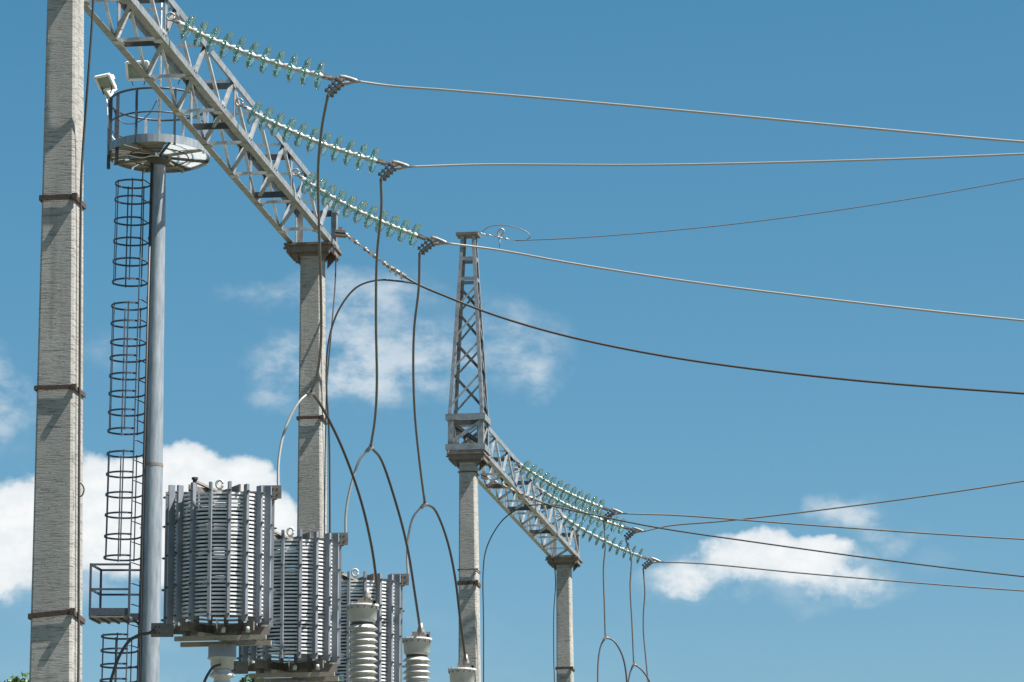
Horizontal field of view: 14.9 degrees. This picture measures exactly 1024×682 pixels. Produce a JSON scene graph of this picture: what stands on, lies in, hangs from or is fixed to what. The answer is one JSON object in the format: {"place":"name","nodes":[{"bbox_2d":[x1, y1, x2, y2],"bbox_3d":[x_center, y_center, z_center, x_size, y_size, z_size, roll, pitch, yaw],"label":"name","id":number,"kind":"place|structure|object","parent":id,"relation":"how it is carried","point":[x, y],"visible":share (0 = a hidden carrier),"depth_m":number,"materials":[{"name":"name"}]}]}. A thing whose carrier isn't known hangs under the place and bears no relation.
{"place":"outdoors","nodes":[
{"label":"outdoors","id":0,"kind":"place"},
{"bbox_2d":[0,0,1023,681],"label":"sky","id":1,"kind":"structure","parent":0,"point":[636,432],"materials":[{"name":"blue"}]},
{"label":"ground","id":2,"kind":"structure","parent":0,"visible":0},
{"bbox_2d":[0,672,28,681],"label":"broadleaf tree","id":3,"kind":"object","parent":2,"relation":"on","point":[16,678],"visible":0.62,"depth_m":92.03,"materials":[{"name":"green plant"}]},
{"bbox_2d":[28,0,85,681],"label":"concrete pillar","id":4,"kind":"structure","parent":2,"relation":"on","point":[52,616],"depth_m":30.35,"materials":[{"name":"concrete"}]},
{"bbox_2d":[78,482,84,496],"bbox_3d":[-3.325,1.147,30.134,0.051,0.122,0.012,0,-12,0],"label":"down lead","id":5,"kind":"object","parent":4,"relation":"attached to","point":[83,489],"visible":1,"depth_m":30.13,"materials":[{"name":"grey metal"}]},
{"bbox_2d":[77,0,94,681],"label":"down lead","id":6,"kind":"object","parent":4,"relation":"attached to","point":[79,371],"visible":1,"depth_m":30.41,"materials":[{"name":"grey metal"}]},
{"bbox_2d":[89,3,209,681],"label":"floodlight mast","id":7,"kind":"object","parent":2,"relation":"on","point":[182,150],"visible":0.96,"depth_m":71.28,"materials":[{"name":"metal"}]},
{"bbox_2d":[239,674,255,681],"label":"broadleaf tree","id":8,"kind":"object","parent":2,"relation":"on","point":[245,679],"visible":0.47,"depth_m":85.18,"materials":[{"name":"green plant"}]},
{"bbox_2d":[283,241,341,660],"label":"concrete pillar","id":9,"kind":"structure","parent":2,"relation":"on","point":[310,417],"depth_m":40.70,"materials":[{"name":"concrete"}]},
{"bbox_2d":[84,0,338,247],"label":"lattice beam","id":10,"kind":"structure","parent":9,"relation":"on","point":[164,46],"depth_m":36.47,"materials":[{"name":"metal"}]},
{"bbox_2d":[168,15,357,97],"bbox_3d":[-2.165,-2.459,33.678,1.743,0.294,0.255,19,-11,4],"label":"insulator string","id":11,"kind":"object","parent":10,"relation":"attached to","point":[263,59],"visible":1,"depth_m":33.63,"materials":[{"name":"glass"}]},
{"bbox_2d":[277,95,378,601],"bbox_3d":[-1.744,0.222,35.961,0.655,3.624,5.554,-1,-12,3],"label":"dropper cable","id":12,"kind":"object","parent":11,"relation":"hanging from","point":[309,393],"visible":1,"depth_m":35.11,"materials":[{"name":"metal"}]},
{"bbox_2d":[358,80,1023,142],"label":"line conductor","id":13,"kind":"object","parent":11,"relation":"attached to","point":[704,112],"visible":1,"depth_m":33.02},
{"bbox_2d":[237,101,409,180],"bbox_3d":[-1.782,-1.864,36.359,1.743,0.294,0.255,21,-10,7],"label":"insulator string","id":14,"kind":"object","parent":10,"relation":"attached to","point":[288,130],"visible":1,"depth_m":36.33,"materials":[{"name":"glass"}]},
{"bbox_2d":[344,179,421,632],"bbox_3d":[-1.330,0.771,38.508,0.512,3.542,5.343,-1,-12,3],"label":"dropper cable","id":15,"kind":"object","parent":14,"relation":"hanging from","point":[370,447],"visible":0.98,"depth_m":37.65,"materials":[{"name":"metal"}]},
{"bbox_2d":[409,153,1023,167],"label":"line conductor","id":16,"kind":"object","parent":14,"relation":"attached to","point":[687,164],"visible":1,"depth_m":35.84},
{"bbox_2d":[293,172,446,254],"bbox_3d":[-1.440,-1.273,38.883,1.743,0.294,0.255,26,-7,12],"label":"insulator string","id":17,"kind":"object","parent":10,"relation":"hanging from","point":[349,207],"visible":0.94,"depth_m":38.86,"materials":[{"name":"glass"}]},
{"bbox_2d":[406,253,466,661],"bbox_3d":[-0.880,1.340,40.969,0.357,3.424,5.304,-1,-12,4],"label":"dropper cable","id":18,"kind":"object","parent":17,"relation":"hanging from","point":[424,504],"visible":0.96,"depth_m":40.27,"materials":[{"name":"metal"}]},
{"bbox_2d":[447,242,1023,321],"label":"line conductor","id":19,"kind":"object","parent":17,"relation":"attached to","point":[741,288],"visible":1,"depth_m":38.20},
{"bbox_2d":[335,227,406,278],"bbox_3d":[-1.481,-0.919,40.880,0.792,0.591,0.123,-3,-12,13],"label":"anchor chain","id":20,"kind":"object","parent":10,"relation":"attached to","point":[340,233],"visible":0.94,"depth_m":40.87,"materials":[{"name":"metal"}]},
{"bbox_2d":[406,277,1023,394],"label":"earth wire","id":21,"kind":"object","parent":20,"relation":"attached to","point":[699,361],"visible":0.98,"depth_m":40.03,"materials":[{"name":"black metal"}]},
{"bbox_2d":[325,279,415,532],"bbox_3d":[-1.460,4.503,39.654,0.955,10.530,0.048,1,-12,-3],"label":"down lead","id":22,"kind":"object","parent":21,"relation":"hanging from","point":[344,300],"visible":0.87,"depth_m":40.50,"materials":[{"name":"black metal"}]},
{"bbox_2d":[324,254,336,537],"bbox_3d":[-1.877,4.375,39.787,0.056,10.834,0.149,-9,-15,38],"label":"down lead","id":23,"kind":"object","parent":9,"relation":"hanging from","point":[325,401],"visible":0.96,"depth_m":40.51,"materials":[{"name":"black metal"}]},
{"bbox_2d":[446,451,490,681],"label":"concrete pillar","id":24,"kind":"structure","parent":2,"relation":"on","point":[466,464],"depth_m":52.90,"materials":[{"name":"concrete"}]},
{"bbox_2d":[445,231,491,455],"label":"lattice spire","id":25,"kind":"structure","parent":24,"relation":"on","point":[464,259],"depth_m":53.56,"materials":[{"name":"metal"}]},
{"bbox_2d":[480,228,514,247],"bbox_3d":[-0.189,-1.418,53.743,0.530,0.282,0.061,-5,-13,23],"label":"anchor chain","id":26,"kind":"object","parent":25,"relation":"attached to","point":[498,236],"visible":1,"depth_m":53.73,"materials":[{"name":"metal"}]},
{"bbox_2d":[482,225,530,239],"bbox_3d":[-0.088,-1.494,53.848,0.690,0.233,0.012,0,-12,0],"label":"wire loop","id":27,"kind":"object","parent":26,"relation":"attached to","point":[511,226],"visible":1,"depth_m":53.86,"materials":[{"name":"metal"}]},
{"bbox_2d":[515,178,1023,240],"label":"earth wire","id":28,"kind":"object","parent":26,"relation":"attached to","point":[770,219],"visible":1,"depth_m":53.28,"materials":[{"name":"metal"}]},
{"bbox_2d":[481,471,537,502],"bbox_3d":[-0.039,1.977,52.835,0.806,0.452,0.117,-3,-12,13],"label":"anchor chain","id":29,"kind":"object","parent":24,"relation":"attached to","point":[486,477],"visible":1,"depth_m":52.81,"materials":[{"name":"metal"}]},
{"bbox_2d":[482,504,586,681],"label":"down lead","id":30,"kind":"object","parent":29,"relation":"hanging from","point":[484,560],"visible":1,"depth_m":52.67,"materials":[{"name":"black metal"}]},
{"bbox_2d":[538,500,1023,576],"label":"earth wire","id":31,"kind":"object","parent":29,"relation":"attached to","point":[780,545],"visible":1,"depth_m":52.18,"materials":[{"name":"black metal"}]},
{"bbox_2d":[449,419,579,557],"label":"lattice beam","id":32,"kind":"structure","parent":24,"relation":"on","point":[500,473],"depth_m":57.96,"materials":[{"name":"metal"}]},
{"bbox_2d":[550,553,555,681],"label":"down lead","id":33,"kind":"object","parent":32,"relation":"hanging from","point":[553,619],"visible":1,"depth_m":62.10,"materials":[{"name":"black metal"}]},
{"bbox_2d":[514,460,622,520],"bbox_3d":[0.781,2.140,55.814,1.777,0.294,0.255,27,-6,14],"label":"insulator string","id":34,"kind":"object","parent":32,"relation":"attached to","point":[544,480],"visible":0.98,"depth_m":55.80,"materials":[{"name":"glass"}]},
{"bbox_2d":[597,520,627,681],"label":"dropper cable","id":35,"kind":"object","parent":34,"relation":"hanging from","point":[606,637],"visible":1,"depth_m":55.27,"materials":[{"name":"metal"}]},
{"bbox_2d":[623,513,1023,539],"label":"line conductor","id":36,"kind":"object","parent":34,"relation":"attached to","point":[823,525],"visible":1,"depth_m":55.37,"materials":[{"name":"metal"}]},
{"bbox_2d":[536,487,643,539],"bbox_3d":[1.125,2.546,57.731,1.777,0.294,0.255,23,-6,16],"label":"insulator string","id":37,"kind":"object","parent":32,"relation":"attached to","point":[614,524],"visible":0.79,"depth_m":57.68,"materials":[{"name":"glass"}]},
{"bbox_2d":[625,539,649,681],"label":"dropper cable","id":38,"kind":"object","parent":37,"relation":"hanging from","point":[636,665],"visible":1,"depth_m":57.23,"materials":[{"name":"metal"}]},
{"bbox_2d":[644,480,1023,531],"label":"line conductor","id":39,"kind":"object","parent":37,"relation":"attached to","point":[836,507],"visible":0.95,"depth_m":57.35,"materials":[{"name":"metal"}]},
{"bbox_2d":[557,513,660,568],"bbox_3d":[1.467,3.076,60.043,1.777,0.294,0.255,26,-11,5],"label":"insulator string","id":40,"kind":"object","parent":32,"relation":"hanging from","point":[598,538],"visible":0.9,"depth_m":59.98,"materials":[{"name":"glass"}]},
{"bbox_2d":[642,568,647,681],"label":"dropper cable","id":41,"kind":"object","parent":40,"relation":"hanging from","point":[643,623],"visible":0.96,"depth_m":59.77,"materials":[{"name":"metal"}]},
{"bbox_2d":[661,561,1023,590],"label":"line conductor","id":42,"kind":"object","parent":40,"relation":"attached to","point":[842,576],"visible":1,"depth_m":59.72,"materials":[{"name":"metal"}]},
{"bbox_2d":[545,556,582,681],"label":"concrete pillar","id":43,"kind":"structure","parent":2,"relation":"on","point":[564,667],"depth_m":62.19,"materials":[{"name":"concrete"}]},
{"bbox_3d":[-1.462,8.078,37.133,0.420,2.598,0.420,0,-12,0],"label":"support column","id":44,"kind":"object","parent":2,"relation":"on","visible":0},
{"bbox_2d":[347,588,378,681],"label":"porcelain column","id":45,"kind":"structure","parent":44,"relation":"on","point":[362,653],"depth_m":38.12,"materials":[{"name":"ceramic"}]},
{"bbox_3d":[-0.995,8.613,39.687,0.420,2.598,0.420,0,-12,0],"label":"support column","id":46,"kind":"object","parent":2,"relation":"on","visible":0},
{"bbox_2d":[402,623,431,681],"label":"porcelain column","id":47,"kind":"structure","parent":46,"relation":"on","point":[416,649],"depth_m":40.69,"materials":[{"name":"ceramic"}]},
{"bbox_3d":[-0.554,9.148,42.242,0.420,2.598,0.420,0,-12,0],"label":"support column","id":48,"kind":"object","parent":2,"relation":"on","visible":0},
{"bbox_2d":[448,654,475,681],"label":"porcelain column","id":49,"kind":"structure","parent":48,"relation":"on","point":[463,671],"depth_m":43.27,"materials":[{"name":"ceramic"}]},
{"bbox_3d":[-2.574,7.068,33.768,0.400,3.198,0.400,0,-12,0],"label":"support column","id":50,"kind":"object","parent":2,"relation":"on","visible":0},
{"bbox_2d":[207,644,236,681],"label":"post insulator","id":51,"kind":"object","parent":50,"relation":"on","point":[224,655],"visible":1,"depth_m":34.56,"materials":[{"name":"white ceramic"}]},
{"bbox_2d":[203,663,220,681],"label":"trap lead","id":52,"kind":"object","parent":51,"relation":"attached to","point":[210,670],"visible":1,"depth_m":34.42,"materials":[{"name":"grey metal"}]},
{"bbox_2d":[151,477,281,646],"bbox_3d":[-2.613,1.968,34.835,1.018,1.478,1.022,9,-15,-37],"label":"line trap","id":53,"kind":"object","parent":51,"relation":"on","point":[194,589],"visible":1,"depth_m":34.53,"materials":[{"name":"metal"}]},
{"bbox_2d":[109,629,154,681],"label":"trap lead","id":54,"kind":"object","parent":53,"relation":"attached to","point":[123,649],"visible":1,"depth_m":34.57,"materials":[{"name":"grey metal"}]},
{"bbox_3d":[-2.090,7.621,36.411,0.400,3.198,0.400,0,-12,0],"label":"support column","id":55,"kind":"object","parent":2,"relation":"on","visible":0},
{"bbox_2d":[281,680,305,681],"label":"post insulator","id":56,"kind":"object","parent":55,"relation":"on","point":[293,681],"visible":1,"depth_m":37.21,"materials":[{"name":"white ceramic"}]},
{"bbox_2d":[231,527,347,681],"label":"line trap","id":57,"kind":"object","parent":56,"relation":"on","point":[307,601],"visible":0.68,"depth_m":37.16,"materials":[{"name":"metal"}]},
{"bbox_3d":[-1.575,8.174,39.054,0.400,3.198,0.400,0,-12,0],"label":"support column","id":58,"kind":"object","parent":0,"visible":0},
{"bbox_3d":[-1.575,5.210,39.674,0.280,2.855,0.280,0,-12,0],"label":"post insulator","id":59,"kind":"object","parent":58,"relation":"on","visible":0},
{"bbox_2d":[315,568,408,681],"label":"line trap","id":60,"kind":"object","parent":59,"relation":"on","point":[388,638],"visible":0.47,"depth_m":39.85,"materials":[{"name":"metal"}]}
]}

